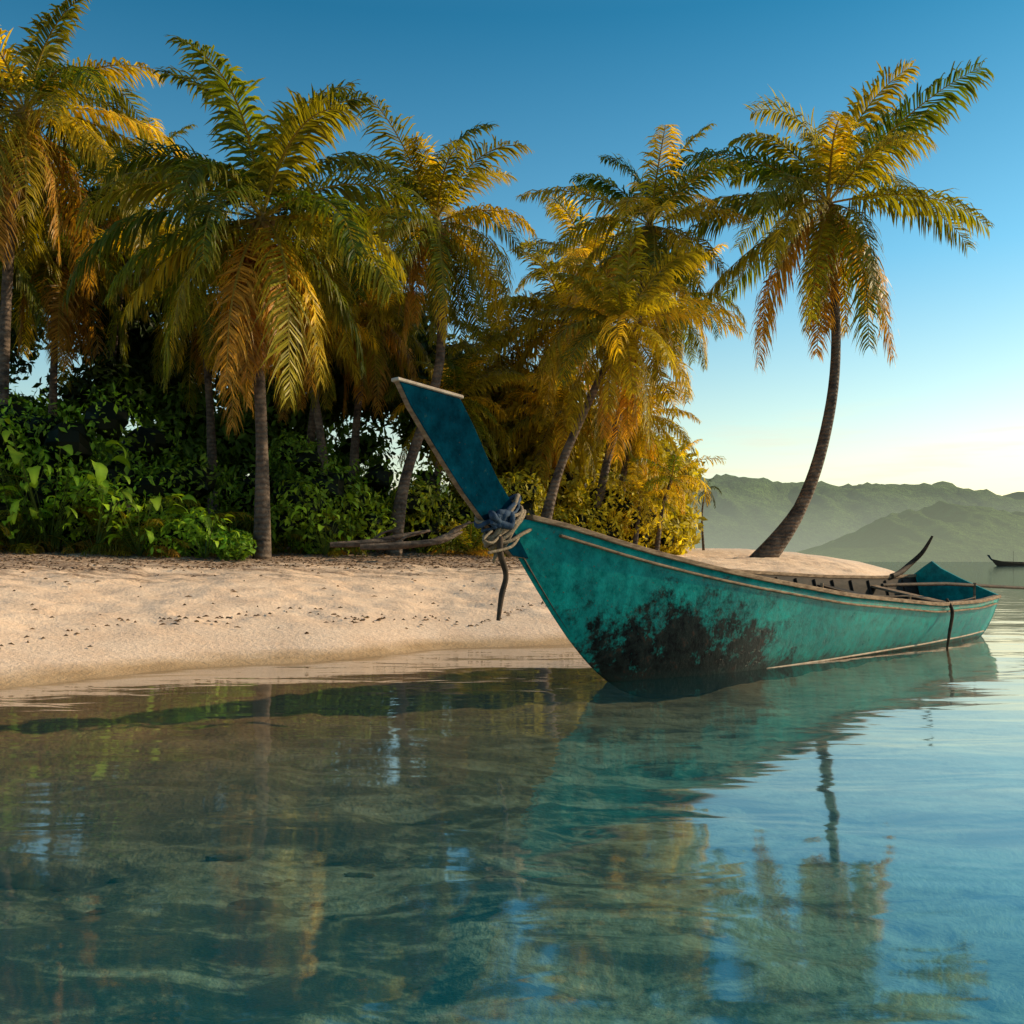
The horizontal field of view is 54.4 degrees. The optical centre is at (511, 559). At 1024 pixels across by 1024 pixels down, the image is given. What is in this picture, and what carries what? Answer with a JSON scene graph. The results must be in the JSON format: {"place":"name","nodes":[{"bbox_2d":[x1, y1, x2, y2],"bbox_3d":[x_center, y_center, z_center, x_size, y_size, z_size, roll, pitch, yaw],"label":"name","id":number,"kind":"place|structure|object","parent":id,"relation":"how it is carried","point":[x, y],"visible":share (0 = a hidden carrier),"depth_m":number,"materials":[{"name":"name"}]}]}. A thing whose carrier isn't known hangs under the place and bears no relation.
{"place":"outdoors","nodes":[
{"label":"outdoors","id":0,"kind":"place"},
{"bbox_2d":[0,425,9,463],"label":"shrub","id":1,"kind":"object","parent":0,"point":[1,451],"visible":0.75,"depth_m":24.85,"materials":[{"name":"green plant"}]},
{"bbox_2d":[0,544,1023,1023],"bbox_3d":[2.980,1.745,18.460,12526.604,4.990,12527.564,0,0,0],"label":"beach ground","id":2,"kind":"structure","parent":0,"point":[610,908],"depth_m":5.67,"materials":[{"name":"beige sand"}]},
{"bbox_2d":[0,482,60,553],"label":"young palm","id":3,"kind":"object","parent":2,"relation":"on","point":[4,528],"visible":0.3,"depth_m":24.56,"materials":[{"name":"green plant"}]},
{"bbox_2d":[0,509,76,554],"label":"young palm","id":4,"kind":"object","parent":2,"relation":"on","point":[25,544],"visible":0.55,"depth_m":24.06,"materials":[{"name":"green plant"}]},
{"bbox_2d":[0,406,82,544],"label":"shrub","id":5,"kind":"object","parent":2,"relation":"on","point":[46,477],"visible":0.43,"depth_m":24.88,"materials":[{"name":"green plant"}]},
{"bbox_2d":[0,386,83,504],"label":"shrub","id":6,"kind":"object","parent":2,"relation":"on","point":[35,422],"visible":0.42,"depth_m":25.97,"materials":[{"name":"green plant"}]},
{"bbox_2d":[0,87,92,334],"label":"palm tree","id":7,"kind":"object","parent":2,"relation":"on","point":[27,284],"visible":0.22,"depth_m":31.17,"materials":[{"name":"green plant"}]},
{"bbox_2d":[0,463,96,549],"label":"broadleaf plant","id":8,"kind":"object","parent":2,"relation":"on","point":[33,472],"visible":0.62,"depth_m":23.93,"materials":[{"name":"green plant"}]},
{"bbox_2d":[0,418,130,551],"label":"broadleaf plant","id":9,"kind":"object","parent":2,"relation":"on","point":[101,470],"visible":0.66,"depth_m":23.49,"materials":[{"name":"green plant"}]},
{"bbox_2d":[22,473,110,551],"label":"shrub","id":10,"kind":"object","parent":2,"relation":"on","point":[85,499],"visible":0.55,"depth_m":24.66,"materials":[{"name":"green plant"}]},
{"bbox_2d":[0,472,164,553],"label":"young palm","id":11,"kind":"object","parent":2,"relation":"on","point":[88,516],"visible":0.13,"depth_m":24.56,"materials":[{"name":"green plant"}]},
{"bbox_2d":[0,142,179,455],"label":"palm tree","id":12,"kind":"object","parent":2,"relation":"on","point":[60,333],"visible":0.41,"depth_m":33.89,"materials":[{"name":"green plant"}]},
{"bbox_2d":[46,474,138,554],"bbox_3d":[-9.921,-1.120,24.082,2.244,2.020,2.814,0,0,0],"label":"broadleaf plant","id":13,"kind":"object","parent":2,"relation":"on","point":[126,493],"visible":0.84,"depth_m":23.79,"materials":[{"name":"green plant"}]},
{"bbox_2d":[0,0,187,544],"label":"palm tree","id":14,"kind":"object","parent":2,"relation":"on","point":[21,145],"visible":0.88,"depth_m":27.80,"materials":[{"name":"green plant"}]},
{"bbox_2d":[15,383,190,522],"bbox_3d":[-10.621,-2.744,26.798,4.554,4.026,4.520,0,0,0],"label":"shrub","id":15,"kind":"object","parent":2,"relation":"on","point":[108,420],"visible":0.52,"depth_m":25.95,"materials":[{"name":"green plant"}]},
{"bbox_2d":[17,480,200,554],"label":"young palm","id":16,"kind":"object","parent":2,"relation":"on","point":[78,544],"visible":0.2,"depth_m":24.95,"materials":[{"name":"green plant"}]},
{"bbox_2d":[75,517,189,558],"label":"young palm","id":17,"kind":"object","parent":2,"relation":"on","point":[128,552],"visible":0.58,"depth_m":24.15,"materials":[{"name":"green plant"}]},
{"bbox_2d":[40,117,229,401],"bbox_3d":[-13.408,-8.029,36.066,7.337,15.553,7.562,0,0,0],"label":"palm tree","id":18,"kind":"object","parent":2,"relation":"on","point":[174,134],"visible":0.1,"depth_m":35.51,"materials":[{"name":"green plant"}]},
{"bbox_2d":[86,482,186,555],"bbox_3d":[-9.313,-0.928,24.913,2.462,1.959,2.146,0,0,-20],"label":"shrub","id":19,"kind":"object","parent":2,"relation":"on","point":[153,514],"visible":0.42,"depth_m":24.37,"materials":[{"name":"green plant"}]},
{"bbox_2d":[95,487,205,556],"bbox_3d":[-8.792,-0.892,24.350,2.702,1.636,2.147,0,0,-36],"label":"broadleaf plant","id":20,"kind":"object","parent":2,"relation":"on","point":[156,501],"visible":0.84,"depth_m":23.97,"materials":[{"name":"green plant"}]},
{"bbox_2d":[71,444,239,528],"bbox_3d":[-9.476,-1.480,26.580,4.257,3.200,2.621,0,0,-21],"label":"shrub","id":21,"kind":"object","parent":2,"relation":"on","point":[197,482],"visible":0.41,"depth_m":26.23,"materials":[{"name":"green plant"}]},
{"bbox_2d":[140,506,234,557],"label":"shrub","id":22,"kind":"object","parent":2,"relation":"on","point":[200,526],"visible":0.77,"depth_m":24.30,"materials":[{"name":"green plant"}]},
{"bbox_2d":[122,508,253,556],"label":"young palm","id":23,"kind":"object","parent":2,"relation":"on","point":[220,514],"visible":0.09,"depth_m":26.08,"materials":[{"name":"green plant"}]},
{"bbox_2d":[91,213,307,517],"bbox_3d":[-10.563,-5.883,33.295,6.822,11.476,6.497,0,0,-21],"label":"palm tree","id":24,"kind":"object","parent":2,"relation":"on","point":[201,336],"visible":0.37,"depth_m":32.71,"materials":[{"name":"green plant"}]},
{"bbox_2d":[165,513,239,558],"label":"broadleaf plant","id":25,"kind":"object","parent":2,"relation":"on","point":[209,551],"visible":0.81,"depth_m":23.87,"materials":[{"name":"green plant"}]},
{"bbox_2d":[208,529,256,560],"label":"shrub","id":26,"kind":"object","parent":2,"relation":"on","point":[233,545],"visible":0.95,"depth_m":24.06,"materials":[{"name":"green plant"}]},
{"bbox_2d":[199,472,290,552],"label":"shrub","id":27,"kind":"object","parent":2,"relation":"on","point":[244,502],"visible":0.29,"depth_m":27.89,"materials":[{"name":"green plant"}]},
{"bbox_2d":[62,34,442,558],"bbox_3d":[-6.486,-6.083,25.748,9.533,12.698,9.295,0,0,0],"label":"palm tree","id":28,"kind":"object","parent":2,"relation":"on","point":[252,309],"visible":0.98,"depth_m":24.09,"materials":[{"name":"green plant"}]},
{"bbox_2d":[0,855,525,1021],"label":"submerged rocks","id":29,"kind":"object","parent":2,"relation":"on","point":[25,880],"visible":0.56,"depth_m":5.26,"materials":[{"name":"stone"}]},
{"bbox_2d":[0,545,543,648],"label":"beach debris","id":30,"kind":"object","parent":2,"relation":"on","point":[224,564],"visible":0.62,"depth_m":22.80,"materials":[{"name":"brown plant"}]},
{"bbox_2d":[218,513,354,555],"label":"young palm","id":31,"kind":"object","parent":2,"relation":"on","point":[285,542],"visible":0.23,"depth_m":27.64,"materials":[{"name":"green plant"}]},
{"bbox_2d":[226,428,367,551],"bbox_3d":[-6.157,-1.987,28.530,4.044,3.715,2.863,0,0,-9],"label":"shrub","id":32,"kind":"object","parent":2,"relation":"on","point":[305,461],"visible":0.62,"depth_m":28.31,"materials":[{"name":"green plant"}]},
{"bbox_2d":[224,264,379,504],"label":"palm tree","id":33,"kind":"object","parent":2,"relation":"on","point":[316,405],"visible":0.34,"depth_m":30.90,"materials":[{"name":"green plant"}]},
{"bbox_2d":[270,478,345,553],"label":"shrub","id":34,"kind":"object","parent":2,"relation":"on","point":[314,503],"visible":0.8,"depth_m":27.07,"materials":[{"name":"green plant"}]},
{"bbox_2d":[276,488,372,554],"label":"broadleaf plant","id":35,"kind":"object","parent":2,"relation":"on","point":[324,550],"visible":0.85,"depth_m":26.76,"materials":[{"name":"green plant"}]},
{"bbox_2d":[287,523,367,557],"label":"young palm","id":36,"kind":"object","parent":2,"relation":"on","point":[331,551],"visible":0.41,"depth_m":27.32,"materials":[{"name":"green plant"}]},
{"bbox_2d":[292,481,396,553],"bbox_3d":[-4.900,-1.203,28.232,3.218,2.361,2.457,0,0,0],"label":"shrub","id":37,"kind":"object","parent":2,"relation":"on","point":[369,518],"visible":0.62,"depth_m":28.28,"materials":[{"name":"green plant"}]},
{"bbox_2d":[0,214,708,554],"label":"jungle foliage","id":38,"kind":"object","parent":2,"relation":"on","point":[135,379],"visible":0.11,"depth_m":36.02,"materials":[{"name":"green plant"}]},
{"bbox_2d":[322,508,390,555],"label":"broadleaf plant","id":39,"kind":"object","parent":2,"relation":"on","point":[348,538],"visible":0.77,"depth_m":27.32,"materials":[{"name":"green plant"}]},
{"bbox_2d":[279,168,446,448],"bbox_3d":[-5.732,-6.984,34.631,7.261,13.677,6.784,0,0,0],"label":"palm tree","id":40,"kind":"object","parent":2,"relation":"on","point":[311,431],"visible":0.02,"depth_m":34.65,"materials":[{"name":"green plant"}]},
{"bbox_2d":[290,241,458,479],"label":"palm tree","id":41,"kind":"object","parent":2,"relation":"on","point":[376,367],"visible":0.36,"depth_m":32.36,"materials":[{"name":"green plant"}]},
{"bbox_2d":[330,528,429,547],"bbox_3d":[-3.461,-0.596,26.429,2.732,0.540,0.252,0,0,-21],"label":"driftwood log","id":42,"kind":"object","parent":2,"relation":"on","point":[375,539],"visible":0.93,"depth_m":26.30,"materials":[{"name":"brown wood"}]},
{"bbox_2d":[332,449,452,551],"bbox_3d":[-3.967,-1.744,30.972,4.517,3.348,2.258,0,0,0],"label":"shrub","id":43,"kind":"object","parent":2,"relation":"on","point":[380,477],"visible":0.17,"depth_m":30.67,"materials":[{"name":"green plant"}]},
{"bbox_2d":[360,530,462,549],"bbox_3d":[-2.558,-0.518,25.863,2.776,0.524,0.390,0,0,-20],"label":"driftwood log","id":44,"kind":"object","parent":2,"relation":"on","point":[399,544],"visible":1,"depth_m":25.72,"materials":[{"name":"brown wood"}]},
{"bbox_2d":[432,521,473,538],"bbox_3d":[-1.717,-0.693,26.276,1.511,0.710,0.282,0,0,-19],"label":"driftwood log","id":45,"kind":"object","parent":44,"relation":"on","point":[456,529],"visible":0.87,"depth_m":26.28,"materials":[{"name":"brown wood"}]},
{"bbox_2d":[385,475,459,553],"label":"shrub","id":46,"kind":"object","parent":2,"relation":"on","point":[423,504],"visible":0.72,"depth_m":29.77,"materials":[{"name":"green plant"}]},
{"bbox_2d":[317,95,537,554],"bbox_3d":[-2.572,-6.313,28.992,6.625,12.970,7.022,0,0,0],"label":"palm tree","id":47,"kind":"object","parent":2,"relation":"on","point":[443,257],"visible":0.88,"depth_m":28.48,"materials":[{"name":"green plant"}]},
{"bbox_2d":[381,338,525,549],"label":"palm tree","id":48,"kind":"object","parent":2,"relation":"on","point":[460,377],"visible":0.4,"depth_m":32.60,"materials":[{"name":"green plant"}]},
{"bbox_2d":[431,499,484,555],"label":"shrub","id":49,"kind":"object","parent":2,"relation":"on","point":[466,512],"visible":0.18,"depth_m":30.55,"materials":[{"name":"green plant"}]},
{"bbox_2d":[420,521,510,556],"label":"young palm","id":50,"kind":"object","parent":2,"relation":"on","point":[468,543],"visible":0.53,"depth_m":28.82,"materials":[{"name":"green plant"}]},
{"bbox_2d":[451,473,534,555],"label":"shrub","id":51,"kind":"object","parent":2,"relation":"on","point":[465,520],"visible":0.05,"depth_m":30.65,"materials":[{"name":"green plant"}]},
{"bbox_2d":[429,275,600,490],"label":"palm tree","id":52,"kind":"object","parent":2,"relation":"on","point":[498,361],"visible":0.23,"depth_m":37.23,"materials":[{"name":"green plant"}]},
{"bbox_2d":[499,470,583,526],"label":"shrub","id":53,"kind":"object","parent":2,"relation":"on","point":[529,493],"visible":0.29,"depth_m":31.29,"materials":[{"name":"green plant"}]},
{"bbox_2d":[468,238,653,484],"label":"palm tree","id":54,"kind":"object","parent":2,"relation":"on","point":[565,296],"visible":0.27,"depth_m":36.48,"materials":[{"name":"green plant"}]},
{"bbox_2d":[492,347,636,498],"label":"palm tree","id":55,"kind":"object","parent":2,"relation":"on","point":[556,436],"visible":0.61,"depth_m":34.55,"materials":[{"name":"green plant"}]},
{"bbox_2d":[539,507,608,533],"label":"shrub","id":56,"kind":"object","parent":2,"relation":"on","point":[581,517],"visible":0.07,"depth_m":32.14,"materials":[{"name":"green plant"}]},
{"bbox_2d":[515,192,684,360],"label":"palm tree","id":57,"kind":"object","parent":2,"relation":"on","point":[582,251],"visible":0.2,"depth_m":38.95,"materials":[{"name":"green plant"}]},
{"bbox_2d":[563,477,646,540],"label":"shrub","id":58,"kind":"object","parent":2,"relation":"on","point":[616,501],"visible":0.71,"depth_m":32.72,"materials":[{"name":"green plant"}]},
{"bbox_2d":[512,221,748,518],"bbox_3d":[3.646,-4.706,29.771,7.319,10.034,6.453,0,0,0],"label":"palm tree","id":59,"kind":"object","parent":2,"relation":"on","point":[624,366],"visible":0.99,"depth_m":29.62,"materials":[{"name":"green plant"}]},
{"bbox_2d":[516,123,754,508],"bbox_3d":[4.967,-6.906,32.884,7.218,14.334,7.580,0,0,33],"label":"palm tree","id":60,"kind":"object","parent":2,"relation":"on","point":[658,201],"visible":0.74,"depth_m":32.55,"materials":[{"name":"green plant"}]},
{"bbox_2d":[574,377,700,496],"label":"palm tree","id":61,"kind":"object","parent":2,"relation":"on","point":[639,450],"visible":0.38,"depth_m":35.58,"materials":[{"name":"green plant"}]},
{"bbox_2d":[617,491,664,548],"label":"shrub","id":62,"kind":"object","parent":2,"relation":"on","point":[643,541],"visible":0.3,"depth_m":33.41,"materials":[{"name":"yellow plant"}]},
{"bbox_2d":[602,461,685,544],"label":"palm tree","id":63,"kind":"object","parent":2,"relation":"on","point":[645,496],"visible":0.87,"depth_m":32.73,"materials":[{"name":"green plant"}]},
{"bbox_2d":[645,525,692,554],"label":"shrub","id":64,"kind":"object","parent":2,"relation":"on","point":[669,543],"visible":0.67,"depth_m":34.60,"materials":[{"name":"yellow plant"}]},
{"bbox_2d":[604,242,746,420],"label":"palm tree","id":65,"kind":"object","parent":2,"relation":"on","point":[679,337],"visible":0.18,"depth_m":41.76,"materials":[{"name":"green plant"}]},
{"bbox_2d":[627,439,725,550],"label":"palm tree","id":66,"kind":"object","parent":2,"relation":"on","point":[665,469],"visible":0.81,"depth_m":33.78,"materials":[{"name":"green plant"}]},
{"bbox_2d":[697,478,721,549],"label":"palm tree","id":67,"kind":"object","parent":2,"relation":"on","point":[702,532],"visible":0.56,"depth_m":41.96,"materials":[{"name":"green plant"}]},
{"bbox_2d":[661,57,994,557],"bbox_3d":[10.878,-8.070,34.093,11.908,17.079,10.387,0,0,44],"label":"palm tree","id":68,"kind":"object","parent":2,"relation":"on","point":[835,239],"visible":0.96,"depth_m":33.13,"materials":[{"name":"green plant"}]},
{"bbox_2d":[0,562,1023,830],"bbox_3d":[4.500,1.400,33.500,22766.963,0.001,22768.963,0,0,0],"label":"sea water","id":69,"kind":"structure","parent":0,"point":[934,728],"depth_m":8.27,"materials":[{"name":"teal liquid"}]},
{"bbox_2d":[391,377,1023,681],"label":"longtail boat","id":70,"kind":"object","parent":69,"relation":"on","point":[620,610],"visible":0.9,"depth_m":11.62,"materials":[{"name":"teal paint"}]},
{"bbox_2d":[987,551,1023,565],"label":"longtail boat","id":71,"kind":"object","parent":69,"relation":"on","point":[1002,563],"visible":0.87,"depth_m":231.82,"materials":[{"name":"brown wood"}]},
{"bbox_2d":[0,0,1023,495],"label":"sky","id":72,"kind":"structure","parent":0,"point":[576,82],"materials":[{"name":"blue"}]},
{"bbox_2d":[388,474,1023,551],"bbox_3d":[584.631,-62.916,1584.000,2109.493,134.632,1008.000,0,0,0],"label":"distant hills","id":73,"kind":"structure","parent":0,"point":[748,513],"depth_m":1293.20,"materials":[{"name":"green plant"}]},
{"bbox_2d":[797,501,1023,561],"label":"coastal headland","id":74,"kind":"structure","parent":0,"point":[960,533],"depth_m":851.48,"materials":[{"name":"green plant"}]}
]}

